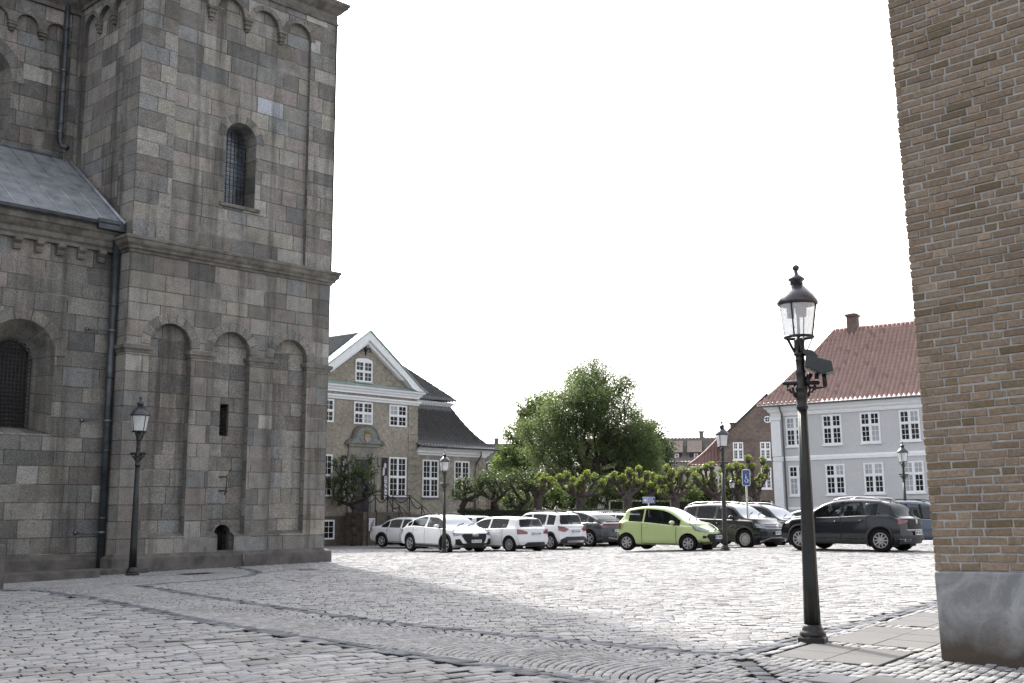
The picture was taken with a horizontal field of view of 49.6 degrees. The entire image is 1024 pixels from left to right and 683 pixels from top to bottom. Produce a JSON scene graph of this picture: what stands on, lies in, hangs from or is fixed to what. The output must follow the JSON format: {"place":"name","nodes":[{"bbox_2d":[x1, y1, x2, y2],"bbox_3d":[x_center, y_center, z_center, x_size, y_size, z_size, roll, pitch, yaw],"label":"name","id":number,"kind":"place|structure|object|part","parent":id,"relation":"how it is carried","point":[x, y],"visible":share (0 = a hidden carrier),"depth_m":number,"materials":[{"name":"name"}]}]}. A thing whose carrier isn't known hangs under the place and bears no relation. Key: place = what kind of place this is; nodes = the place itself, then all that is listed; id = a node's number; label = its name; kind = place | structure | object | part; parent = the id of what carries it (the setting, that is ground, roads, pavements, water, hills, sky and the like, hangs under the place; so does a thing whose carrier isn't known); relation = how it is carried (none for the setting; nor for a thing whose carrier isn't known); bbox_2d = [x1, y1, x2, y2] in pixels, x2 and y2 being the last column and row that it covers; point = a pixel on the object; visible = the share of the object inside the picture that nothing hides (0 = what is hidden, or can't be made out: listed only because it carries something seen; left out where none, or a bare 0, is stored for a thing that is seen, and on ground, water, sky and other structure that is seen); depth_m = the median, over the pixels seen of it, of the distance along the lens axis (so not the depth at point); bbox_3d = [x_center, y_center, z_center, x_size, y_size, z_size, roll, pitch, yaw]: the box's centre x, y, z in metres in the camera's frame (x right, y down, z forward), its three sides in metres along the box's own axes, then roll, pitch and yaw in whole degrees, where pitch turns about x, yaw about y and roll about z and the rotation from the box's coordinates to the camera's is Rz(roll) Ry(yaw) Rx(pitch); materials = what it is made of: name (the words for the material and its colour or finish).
{"place":"outdoors","nodes":[
{"label":"outdoors","id":0,"kind":"place"},
{"bbox_2d":[0,590,556,682],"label":"cobblestones","id":1,"kind":"structure","parent":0,"point":[46,638],"depth_m":12.81,"materials":[{"name":"stone"}]},
{"bbox_2d":[3,567,732,682],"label":"fan setts","id":2,"kind":"structure","parent":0,"point":[608,663],"depth_m":14.42,"materials":[{"name":"stone"}]},
{"bbox_2d":[125,397,151,575],"bbox_3d":[-9.707,3.799,28.652,0.496,4.768,0.496,-6,-11,37],"label":"street lamp","id":3,"kind":"object","parent":2,"relation":"on","point":[139,414],"visible":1,"depth_m":28.67,"materials":[{"name":"metal"}]},
{"bbox_2d":[179,572,212,574],"bbox_3d":[-8.114,6.018,28.630,0.480,0.062,0.840,-8,-11,43],"label":"drain cover","id":4,"kind":"object","parent":2,"relation":"on","point":[195,573],"visible":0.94,"depth_m":28.54,"materials":[{"name":"metal"}]},
{"bbox_2d":[0,567,1023,682],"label":"pavement setts","id":5,"kind":"structure","parent":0,"point":[928,664],"depth_m":11.84,"materials":[{"name":"stone"}]},
{"bbox_2d":[777,265,827,644],"bbox_3d":[3.583,1.415,13.639,0.501,4.812,0.501,-6,-11,37],"label":"street lamp","id":6,"kind":"object","parent":5,"relation":"on","point":[797,298],"visible":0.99,"depth_m":13.64,"materials":[{"name":"metal"}]},
{"bbox_2d":[803,349,833,388],"bbox_3d":[3.783,0.349,13.721,0.388,0.496,0.320,-3,-9,18],"label":"floodlight","id":7,"kind":"object","parent":6,"relation":"attached to","point":[817,365],"visible":0.99,"depth_m":13.61,"materials":[{"name":"paint"}]},
{"bbox_2d":[147,541,936,652],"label":"square setts","id":8,"kind":"structure","parent":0,"point":[736,598],"depth_m":21.81,"materials":[{"name":"stone"}]},
{"bbox_2d":[439,451,451,552],"bbox_3d":[-2.691,6.456,44.130,0.436,4.193,0.436,-6,-11,37],"label":"street lamp","id":9,"kind":"object","parent":8,"relation":"on","point":[444,460],"visible":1,"depth_m":44.16,"materials":[{"name":"metal"}]},
{"bbox_2d":[401,513,490,552],"bbox_3d":[-2.837,8.074,46.908,2.187,1.629,4.540,6,-11,-38],"label":"parked car","id":10,"kind":"object","parent":8,"relation":"on","point":[463,532],"visible":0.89,"depth_m":45.97,"materials":[{"name":"white paint"}]},
{"bbox_3d":[-3.569,8.104,46.354,0.074,0.729,2.114,6,-11,-38],"label":"door","id":11,"kind":"part","parent":10,"relation":"part of","materials":[{"name":"white paint"}]},
{"bbox_2d":[464,516,547,551],"bbox_3d":[-0.429,8.187,47.326,2.140,1.482,4.296,8,-11,-42],"label":"parked car","id":12,"kind":"object","parent":8,"relation":"on","point":[512,535],"visible":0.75,"depth_m":46.02,"materials":[{"name":"white paint"}]},
{"bbox_3d":[-1.082,8.232,46.719,0.078,0.715,1.968,8,-11,-42],"label":"door","id":13,"kind":"part","parent":12,"relation":"part of","materials":[{"name":"white paint"}]},
{"bbox_2d":[519,510,586,549],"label":"parked car","id":14,"kind":"object","parent":8,"relation":"on","point":[562,532],"visible":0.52,"depth_m":48.09,"materials":[{"name":"white paint"}]},
{"bbox_2d":[642,497,654,516],"bbox_3d":[5.733,7.712,46.356,0.540,2.404,0.092,-1,-8,6],"label":"parking sign","id":15,"kind":"object","parent":8,"relation":"on","point":[648,500],"visible":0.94,"depth_m":46.47,"materials":[{"name":"metal"}]},
{"bbox_2d":[618,506,721,550],"bbox_3d":[5.399,6.413,38.060,3.662,1.514,2.008,-6,-10,34],"label":"parked car","id":16,"kind":"object","parent":8,"relation":"on","point":[688,532],"visible":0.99,"depth_m":37.52,"materials":[{"name":"paint"}]},
{"bbox_3d":[4.939,6.466,37.365,1.298,0.708,0.075,-6,-10,34],"label":"door","id":17,"kind":"part","parent":16,"relation":"part of","materials":[{"name":"paint"}]},
{"bbox_3d":[5.853,6.664,38.715,1.298,0.708,0.075,-6,-10,34],"label":"door","id":18,"kind":"part","parent":16,"relation":"part of","materials":[{"name":"paint"}]},
{"bbox_2d":[715,421,729,550],"bbox_3d":[6.925,4.797,36.288,0.456,4.381,0.456,-6,-11,37],"label":"street lamp","id":19,"kind":"object","parent":8,"relation":"on","point":[721,433],"visible":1,"depth_m":36.29,"materials":[{"name":"metal"}]},
{"bbox_2d":[676,501,785,547],"bbox_3d":[7.931,6.640,40.256,2.102,1.644,4.168,8,-11,-42],"label":"parked car","id":20,"kind":"object","parent":8,"relation":"on","point":[763,529],"visible":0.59,"depth_m":39.10,"materials":[{"name":"grey paint"}]},
{"bbox_3d":[7.314,6.692,39.633,0.073,0.684,1.788,8,-11,-42],"label":"door","id":21,"kind":"part","parent":20,"relation":"part of","materials":[{"name":"grey paint"}]},
{"bbox_2d":[742,469,749,529],"bbox_3d":[8.300,6.037,39.120,0.287,3.021,0.117,-2,-9,14],"label":"disabled parking sign","id":22,"kind":"object","parent":8,"relation":"on","point":[746,477],"visible":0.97,"depth_m":39.25,"materials":[{"name":"metal"}]},
{"bbox_2d":[720,502,794,544],"bbox_3d":[10.290,7.495,45.587,2.140,1.734,4.411,8,-11,-42],"label":"parked car","id":23,"kind":"object","parent":8,"relation":"on","point":[781,514],"visible":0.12,"depth_m":45.03,"materials":[{"name":"white paint"}]},
{"bbox_2d":[791,509,844,516],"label":"parked car","id":24,"kind":"object","parent":8,"relation":"on","point":[798,511],"visible":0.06,"depth_m":51.00,"materials":[{"name":"white paint"}]},
{"bbox_2d":[781,497,923,551],"bbox_3d":[10.507,5.654,34.447,4.302,1.644,2.159,-7,-11,40],"label":"parked car","id":25,"kind":"object","parent":8,"relation":"on","point":[883,527],"visible":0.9,"depth_m":33.51,"materials":[{"name":"paint"}]},
{"bbox_3d":[9.909,5.676,33.769,1.932,0.717,0.074,-7,-11,40],"label":"door","id":26,"kind":"part","parent":25,"relation":"part of","materials":[{"name":"paint"}]},
{"bbox_2d":[864,499,933,539],"bbox_3d":[15.352,6.827,41.947,4.461,1.734,2.168,-6,-11,38],"label":"parked car","id":27,"kind":"object","parent":8,"relation":"on","point":[927,528],"visible":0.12,"depth_m":41.60,"materials":[{"name":"blue paint"}]},
{"bbox_3d":[14.877,6.950,41.151,1.948,0.760,0.078,-6,-11,38],"label":"door","id":28,"kind":"part","parent":27,"relation":"part of","materials":[{"name":"blue paint"}]},
{"bbox_2d":[897,442,908,505],"bbox_3d":[16.672,6.501,47.055,0.468,4.493,0.468,-6,-11,37],"label":"street lamp","id":29,"kind":"object","parent":8,"relation":"on","point":[902,452],"visible":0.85,"depth_m":47.14,"materials":[{"name":"metal"}]},
{"bbox_2d":[273,506,932,682],"bbox_3d":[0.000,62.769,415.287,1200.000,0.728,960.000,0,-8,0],"label":"ground","id":30,"kind":"structure","parent":0,"point":[344,547],"depth_m":53.52,"materials":[{"name":"grey stone"}]},
{"bbox_2d":[0,544,5,588],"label":"granite post","id":31,"kind":"object","parent":30,"relation":"on","point":[2,556],"visible":0.75,"depth_m":23.87,"materials":[{"name":"stone"}]},
{"bbox_2d":[4,569,99,583],"bbox_3d":[-12.324,5.568,25.468,0.420,0.385,5.963,-7,-11,39],"label":"granite step","id":32,"kind":"object","parent":30,"relation":"on","point":[44,576],"visible":0.55,"depth_m":26.63,"materials":[{"name":"stone"}]},
{"bbox_2d":[4,567,148,574],"bbox_3d":[-12.313,5.835,27.148,0.750,0.330,7.000,-8,-11,43],"label":"granite step","id":33,"kind":"object","parent":30,"relation":"on","point":[110,571],"visible":0.21,"depth_m":28.70,"materials":[{"name":"stone"}]},
{"bbox_2d":[0,0,350,571],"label":"church","id":34,"kind":"structure","parent":30,"relation":"on","point":[166,197],"depth_m":32.24,"materials":[{"name":"stone"}]},
{"bbox_2d":[326,451,381,545],"bbox_3d":[-8.195,8.155,56.932,3.180,5.019,1.829,-3,-9,18],"label":"tree","id":35,"kind":"object","parent":30,"relation":"on","point":[362,473],"visible":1,"depth_m":57.03,"materials":[{"name":"green plant"}]},
{"bbox_2d":[366,510,376,545],"bbox_3d":[-7.173,9.627,56.699,0.520,1.950,0.068,3,-9,-20],"label":"notice board","id":36,"kind":"object","parent":30,"relation":"on","point":[371,521],"visible":0.71,"depth_m":56.70,"materials":[{"name":"metal"}]},
{"bbox_2d":[370,517,435,547],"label":"parked car","id":37,"kind":"object","parent":30,"relation":"on","point":[382,535],"visible":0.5,"depth_m":52.95,"materials":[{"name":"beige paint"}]},
{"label":"door","id":38,"kind":"part","parent":37,"relation":"part of","materials":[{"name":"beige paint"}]},
{"bbox_2d":[324,330,499,545],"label":"museum house","id":39,"kind":"structure","parent":30,"relation":"on","point":[410,425],"depth_m":61.02,"materials":[{"name":"brick"}]},
{"bbox_2d":[325,454,332,497],"bbox_3d":[-9.784,6.942,57.280,0.110,2.240,1.400,-7,-11,40],"label":"window","id":40,"kind":"structure","parent":39,"relation":"in","point":[329,470],"depth_m":57.61,"materials":[{"name":"paint"}]},
{"bbox_2d":[324,520,334,539],"bbox_3d":[-9.472,9.710,57.201,0.055,1.000,0.780,-7,-11,40],"label":"window","id":41,"kind":"structure","parent":39,"relation":"in","point":[329,532],"depth_m":57.24,"materials":[{"name":"paint"}]},
{"bbox_2d":[327,399,333,421],"bbox_3d":[-9.801,3.570,57.789,0.067,1.200,1.320,-7,-11,40],"label":"window","id":42,"kind":"structure","parent":39,"relation":"in","point":[330,409],"depth_m":58.12,"materials":[{"name":"paint"}]},
{"bbox_2d":[340,456,346,500],"bbox_3d":[-8.828,7.189,58.272,0.052,2.366,0.480,-7,-11,40],"label":"banner","id":43,"kind":"object","parent":39,"relation":"attached to","point":[341,473],"visible":0.27,"depth_m":58.28,"materials":[{"name":"fabric"}]},
{"bbox_2d":[355,459,368,511],"bbox_3d":[-8.056,7.697,59.220,0.090,2.770,1.040,-7,-11,40],"label":"door","id":44,"kind":"structure","parent":39,"relation":"in","point":[359,506],"depth_m":59.18,"materials":[{"name":"paint"}]},
{"bbox_2d":[354,401,372,424],"bbox_3d":[-8.023,3.866,59.806,0.067,1.200,1.320,-7,-11,40],"label":"window","id":45,"kind":"structure","parent":39,"relation":"in","point":[363,411],"depth_m":59.80,"materials":[{"name":"paint"}]},
{"bbox_2d":[354,358,373,383],"bbox_3d":[-8.024,1.589,60.162,0.110,1.370,1.320,-7,-11,40],"label":"window","id":46,"kind":"structure","parent":39,"relation":"in","point":[363,366],"depth_m":60.15,"materials":[{"name":"paint"}]},
{"bbox_2d":[382,458,387,498],"bbox_3d":[-6.925,7.467,60.444,0.051,2.246,0.480,-7,-11,40],"label":"banner","id":47,"kind":"object","parent":39,"relation":"attached to","point":[384,477],"visible":0.98,"depth_m":60.43,"materials":[{"name":"fabric"}]},
{"bbox_2d":[388,457,406,497],"bbox_3d":[-6.307,7.522,61.232,0.110,2.240,1.400,-7,-11,40],"label":"window","id":48,"kind":"structure","parent":39,"relation":"in","point":[397,465],"depth_m":61.25,"materials":[{"name":"paint"}]},
{"bbox_2d":[389,404,406,426],"bbox_3d":[-6.344,4.148,61.725,0.067,1.200,1.320,-7,-11,40],"label":"window","id":49,"kind":"structure","parent":39,"relation":"in","point":[397,413],"depth_m":61.68,"materials":[{"name":"paint"}]},
{"bbox_2d":[421,460,439,498],"bbox_3d":[-4.659,7.887,63.479,0.110,2.210,1.380,-7,-11,40],"label":"window","id":50,"kind":"structure","parent":39,"relation":"in","point":[430,468],"depth_m":63.47,"materials":[{"name":"paint"}]},
{"bbox_2d":[453,461,468,498],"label":"window","id":51,"kind":"structure","parent":39,"relation":"in","point":[460,467],"depth_m":65.44,"materials":[{"name":"paint"}]},
{"bbox_2d":[439,515,488,524],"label":"parked car","id":52,"kind":"object","parent":30,"relation":"on","point":[473,519],"visible":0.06,"depth_m":54.69,"materials":[{"name":"white paint"}]},
{"bbox_2d":[448,470,488,509],"bbox_3d":[-2.158,8.720,57.909,2.370,4.023,3.045,0,-8,0],"label":"tree","id":53,"kind":"object","parent":30,"relation":"on","point":[464,492],"visible":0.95,"depth_m":57.70,"materials":[{"name":"green plant"}]},
{"bbox_2d":[470,464,515,509],"bbox_3d":[-1.050,8.497,57.584,2.223,4.324,3.339,2,-9,-13],"label":"tree","id":54,"kind":"object","parent":30,"relation":"on","point":[491,479],"visible":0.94,"depth_m":57.18,"materials":[{"name":"green plant"}]},
{"bbox_2d":[485,438,539,508],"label":"slate roof house","id":55,"kind":"structure","parent":30,"relation":"on","point":[488,458],"depth_m":101.82,"materials":[{"name":"red brick"}]},
{"bbox_2d":[498,488,532,509],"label":"shrub","id":56,"kind":"object","parent":30,"relation":"on","point":[505,502],"visible":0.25,"depth_m":66.18,"materials":[{"name":"green plant"}]},
{"bbox_2d":[502,466,540,509],"bbox_3d":[0.400,8.595,57.885,2.233,4.179,3.222,0,-8,0],"label":"tree","id":57,"kind":"object","parent":30,"relation":"on","point":[524,486],"visible":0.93,"depth_m":57.46,"materials":[{"name":"green plant"}]},
{"bbox_2d":[487,386,557,507],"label":"leafy tree","id":58,"kind":"object","parent":30,"relation":"on","point":[504,457],"visible":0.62,"depth_m":80.56,"materials":[{"name":"green plant"}]},
{"bbox_2d":[527,471,554,509],"bbox_3d":[1.424,8.700,57.918,1.478,3.935,2.013,-2,-9,14],"label":"pollarded lime","id":59,"kind":"object","parent":30,"relation":"on","point":[537,493],"visible":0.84,"depth_m":57.67,"materials":[{"name":"green plant"}]},
{"bbox_2d":[521,478,567,509],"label":"shrub","id":60,"kind":"object","parent":30,"relation":"on","point":[555,490],"visible":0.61,"depth_m":65.75,"materials":[{"name":"green plant"}]},
{"bbox_2d":[457,507,633,524],"bbox_3d":[1.745,9.710,57.693,9.221,2.170,0.938,0,-8,1],"label":"hedge","id":61,"kind":"object","parent":30,"relation":"on","point":[496,512],"visible":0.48,"depth_m":57.51,"materials":[{"name":"green plant"}]},
{"bbox_2d":[552,490,593,508],"bbox_3d":[3.584,10.090,65.072,2.604,3.158,3.301,0,-8,0],"label":"shrub","id":62,"kind":"object","parent":30,"relation":"on","point":[569,502],"visible":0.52,"depth_m":64.36,"materials":[{"name":"green plant"}]},
{"bbox_2d":[555,469,606,507],"bbox_3d":[3.550,8.763,58.717,2.611,3.943,1.948,-7,-11,39],"label":"pollarded lime","id":63,"kind":"object","parent":30,"relation":"on","point":[576,488],"visible":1,"depth_m":58.56,"materials":[{"name":"green plant"}]},
{"bbox_2d":[543,511,620,546],"bbox_3d":[3.211,8.746,51.890,2.197,1.604,4.633,8,-12,-43],"label":"parked car","id":64,"kind":"object","parent":30,"relation":"on","point":[601,530],"visible":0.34,"depth_m":50.22,"materials":[{"name":"paint"}]},
{"bbox_2d":[511,355,669,509],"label":"broad tree","id":65,"kind":"object","parent":30,"relation":"on","point":[625,443],"visible":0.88,"depth_m":73.99,"materials":[{"name":"green plant"}]},
{"bbox_2d":[585,473,622,508],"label":"shrub","id":66,"kind":"object","parent":30,"relation":"on","point":[609,493],"visible":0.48,"depth_m":66.26,"materials":[{"name":"green plant"}]},
{"bbox_2d":[582,511,639,522],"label":"parked car","id":67,"kind":"object","parent":30,"relation":"on","point":[597,516],"visible":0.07,"depth_m":52.60,"materials":[{"name":"white paint"}]},
{"bbox_2d":[604,465,650,508],"bbox_3d":[6.238,8.649,59.232,2.523,4.139,1.320,0,-8,0],"label":"pollarded lime","id":68,"kind":"object","parent":30,"relation":"on","point":[624,493],"visible":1,"depth_m":59.31,"materials":[{"name":"green plant"}]},
{"bbox_2d":[579,431,718,508],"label":"long roof house","id":69,"kind":"structure","parent":30,"relation":"on","point":[689,450],"depth_m":104.26,"materials":[{"name":"brown"}]},
{"bbox_2d":[640,472,658,496],"bbox_3d":[7.829,9.264,62.763,1.261,3.841,1.387,-7,-11,38],"label":"pollarded lime","id":70,"kind":"object","parent":30,"relation":"on","point":[648,485],"visible":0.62,"depth_m":62.67,"materials":[{"name":"green plant"}]},
{"bbox_2d":[629,469,670,500],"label":"shrub","id":71,"kind":"object","parent":30,"relation":"on","point":[638,496],"visible":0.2,"depth_m":68.80,"materials":[{"name":"green plant"}]},
{"bbox_2d":[609,499,692,521],"bbox_3d":[7.643,9.921,61.202,4.575,2.440,1.120,0,-8,0],"label":"hedge","id":72,"kind":"object","parent":30,"relation":"on","point":[613,504],"visible":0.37,"depth_m":60.88,"materials":[{"name":"green plant"}]},
{"bbox_2d":[635,415,679,482],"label":"dark tree","id":73,"kind":"object","parent":30,"relation":"on","point":[668,457],"visible":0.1,"depth_m":84.35,"materials":[{"name":"green plant"}]},
{"bbox_2d":[656,472,688,499],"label":"shrub","id":74,"kind":"object","parent":30,"relation":"on","point":[674,483],"visible":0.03,"depth_m":69.69,"materials":[{"name":"green plant"}]},
{"bbox_2d":[654,463,699,522],"bbox_3d":[8.755,8.601,59.440,2.601,4.134,1.287,4,-9,-23],"label":"pollarded lime","id":75,"kind":"object","parent":30,"relation":"on","point":[673,490],"visible":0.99,"depth_m":59.33,"materials":[{"name":"green plant"}]},
{"bbox_2d":[679,474,726,513],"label":"shrub","id":76,"kind":"object","parent":30,"relation":"on","point":[697,494],"visible":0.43,"depth_m":65.08,"materials":[{"name":"green plant"}]},
{"bbox_2d":[687,437,721,499],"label":"building","id":77,"kind":"structure","parent":30,"relation":"on","point":[711,452],"depth_m":99.03,"materials":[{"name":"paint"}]},
{"bbox_2d":[688,461,730,508],"bbox_3d":[11.021,8.778,61.512,2.219,4.311,1.677,1,-8,-5],"label":"pollarded lime","id":78,"kind":"object","parent":30,"relation":"on","point":[709,486],"visible":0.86,"depth_m":61.26,"materials":[{"name":"green plant"}]},
{"bbox_2d":[680,499,770,516],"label":"hedge","id":79,"kind":"object","parent":30,"relation":"on","point":[765,502],"visible":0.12,"depth_m":69.28,"materials":[{"name":"green plant"}]},
{"bbox_2d":[729,478,734,502],"bbox_3d":[12.409,9.285,62.312,0.352,3.379,0.352,-6,-11,37],"label":"street lamp","id":80,"kind":"object","parent":30,"relation":"on","point":[732,482],"visible":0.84,"depth_m":62.40,"materials":[{"name":"paint"}]},
{"bbox_2d":[716,479,748,509],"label":"shrub","id":81,"kind":"object","parent":30,"relation":"on","point":[729,492],"visible":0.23,"depth_m":67.46,"materials":[{"name":"green plant"}]},
{"bbox_2d":[725,463,746,503],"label":"pollarded lime","id":82,"kind":"object","parent":30,"relation":"on","point":[737,492],"visible":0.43,"depth_m":65.52,"materials":[{"name":"green plant"}]},
{"bbox_2d":[718,393,774,517],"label":"brick gable house","id":83,"kind":"structure","parent":30,"relation":"on","point":[749,431],"depth_m":94.58,"materials":[{"name":"brick"}]},
{"bbox_2d":[733,442,743,460],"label":"window","id":84,"kind":"structure","parent":83,"relation":"in","point":[737,446],"depth_m":94.66,"materials":[{"name":"paint"}]},
{"bbox_2d":[760,442,771,460],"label":"window","id":85,"kind":"structure","parent":83,"relation":"in","point":[765,450],"depth_m":94.20,"materials":[{"name":"paint"}]},
{"bbox_2d":[761,468,772,489],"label":"window","id":86,"kind":"structure","parent":83,"relation":"in","point":[768,484],"depth_m":93.78,"materials":[{"name":"paint"}]},
{"bbox_2d":[764,416,769,422],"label":"round window","id":87,"kind":"structure","parent":83,"relation":"in","point":[766,419],"depth_m":94.52,"materials":[{"name":"paint"}]},
{"bbox_2d":[732,454,770,511],"bbox_3d":[13.642,8.842,63.491,2.318,4.738,1.439,1,-8,-6],"label":"pollarded lime","id":88,"kind":"object","parent":30,"relation":"on","point":[753,494],"visible":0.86,"depth_m":63.31,"materials":[{"name":"green plant"}]},
{"bbox_2d":[757,313,931,517],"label":"grey house","id":89,"kind":"structure","parent":30,"relation":"on","point":[855,444],"depth_m":69.81,"materials":[{"name":"paint"}]},
{"bbox_2d":[785,417,798,447],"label":"window","id":90,"kind":"structure","parent":89,"relation":"in","point":[791,423],"depth_m":71.19,"materials":[{"name":"paint"}]},
{"bbox_2d":[788,465,799,496],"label":"window","id":91,"kind":"structure","parent":89,"relation":"in","point":[794,477],"depth_m":70.72,"materials":[{"name":"paint"}]},
{"bbox_2d":[822,414,843,445],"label":"window","id":92,"kind":"structure","parent":89,"relation":"in","point":[831,424],"depth_m":69.89,"materials":[{"name":"paint"}]},
{"bbox_2d":[825,464,846,495],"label":"window","id":93,"kind":"structure","parent":89,"relation":"in","point":[835,473],"depth_m":69.39,"materials":[{"name":"paint"}]},
{"bbox_2d":[859,412,881,444],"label":"window","id":94,"kind":"structure","parent":89,"relation":"in","point":[870,430],"depth_m":68.70,"materials":[{"name":"paint"}]},
{"bbox_2d":[863,462,885,494],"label":"window","id":95,"kind":"structure","parent":89,"relation":"in","point":[874,482],"depth_m":68.20,"materials":[{"name":"paint"}]},
{"bbox_2d":[898,409,922,442],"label":"window","id":96,"kind":"structure","parent":89,"relation":"in","point":[909,420],"depth_m":67.50,"materials":[{"name":"paint"}]},
{"bbox_2d":[905,461,926,493],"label":"window","id":97,"kind":"structure","parent":89,"relation":"in","point":[915,481],"depth_m":66.97,"materials":[{"name":"paint"}]},
{"bbox_2d":[887,0,1023,668],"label":"brick wall","id":98,"kind":"structure","parent":30,"relation":"on","point":[958,70],"depth_m":11.87,"materials":[{"name":"brown brick"}]},
{"bbox_2d":[329,0,919,485],"label":"sky","id":99,"kind":"structure","parent":0,"point":[524,189],"materials":[{"name":"white"}]},
{"bbox_2d":[771,608,944,682],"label":"pavement slabs","id":100,"kind":"structure","parent":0,"point":[902,638],"depth_m":12.69,"materials":[{"name":"stone"}]}
]}

